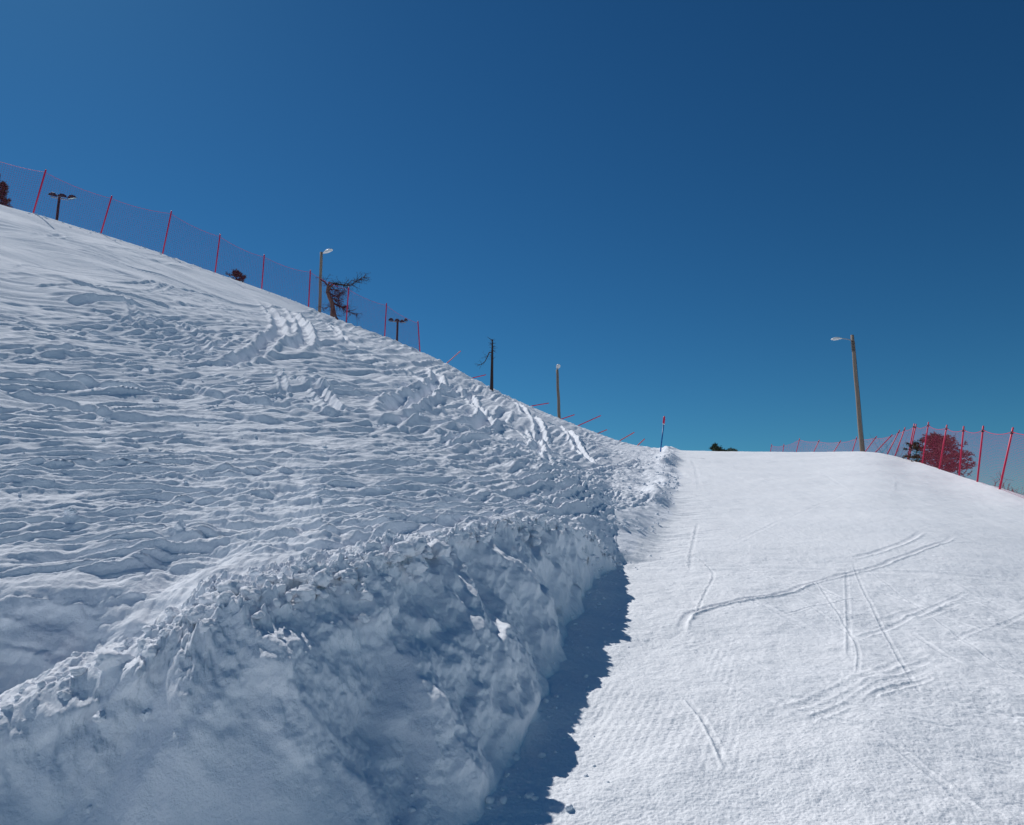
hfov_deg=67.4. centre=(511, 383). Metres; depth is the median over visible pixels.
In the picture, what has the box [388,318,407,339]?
floodlight mast
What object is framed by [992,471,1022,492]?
dry shrub
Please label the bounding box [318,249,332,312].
lamp post
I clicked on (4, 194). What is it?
pine tree
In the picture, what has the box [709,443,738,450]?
dwarf pine
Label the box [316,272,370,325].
dead tree
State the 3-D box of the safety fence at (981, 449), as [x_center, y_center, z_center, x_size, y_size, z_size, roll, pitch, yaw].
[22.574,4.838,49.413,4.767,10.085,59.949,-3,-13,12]
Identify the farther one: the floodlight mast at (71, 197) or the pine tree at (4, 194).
the floodlight mast at (71, 197)
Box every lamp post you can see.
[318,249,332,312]
[556,364,560,418]
[831,335,864,451]
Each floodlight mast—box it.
[49,192,75,219]
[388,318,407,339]
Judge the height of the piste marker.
2.156 m
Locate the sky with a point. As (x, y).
(679, 208)
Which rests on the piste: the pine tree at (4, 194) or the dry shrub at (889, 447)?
the dry shrub at (889, 447)
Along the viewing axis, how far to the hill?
6.62 m
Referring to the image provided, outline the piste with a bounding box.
[470,450,1023,824]
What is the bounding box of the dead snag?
[477,338,495,390]
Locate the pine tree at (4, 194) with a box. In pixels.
[0,174,11,207]
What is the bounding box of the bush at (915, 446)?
[902,432,976,475]
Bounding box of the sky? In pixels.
[0,0,1023,494]
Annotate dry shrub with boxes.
[872,433,908,458]
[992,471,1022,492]
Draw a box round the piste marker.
[660,416,664,451]
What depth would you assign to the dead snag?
43.26 m
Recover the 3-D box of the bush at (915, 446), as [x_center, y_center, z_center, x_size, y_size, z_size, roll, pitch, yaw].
[21.551,3.975,38.913,3.747,3.202,3.566,0,-12,0]
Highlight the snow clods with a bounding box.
[0,213,678,824]
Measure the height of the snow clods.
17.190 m
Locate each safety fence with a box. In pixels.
[0,162,419,350]
[770,422,1023,497]
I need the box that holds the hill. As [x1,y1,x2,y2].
[0,205,683,824]
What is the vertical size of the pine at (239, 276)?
1.701 m
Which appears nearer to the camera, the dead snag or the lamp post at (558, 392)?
the dead snag
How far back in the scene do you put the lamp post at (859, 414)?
50.94 m
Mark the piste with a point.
(822, 638)
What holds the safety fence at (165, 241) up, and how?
on the hill
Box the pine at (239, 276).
[226,269,245,281]

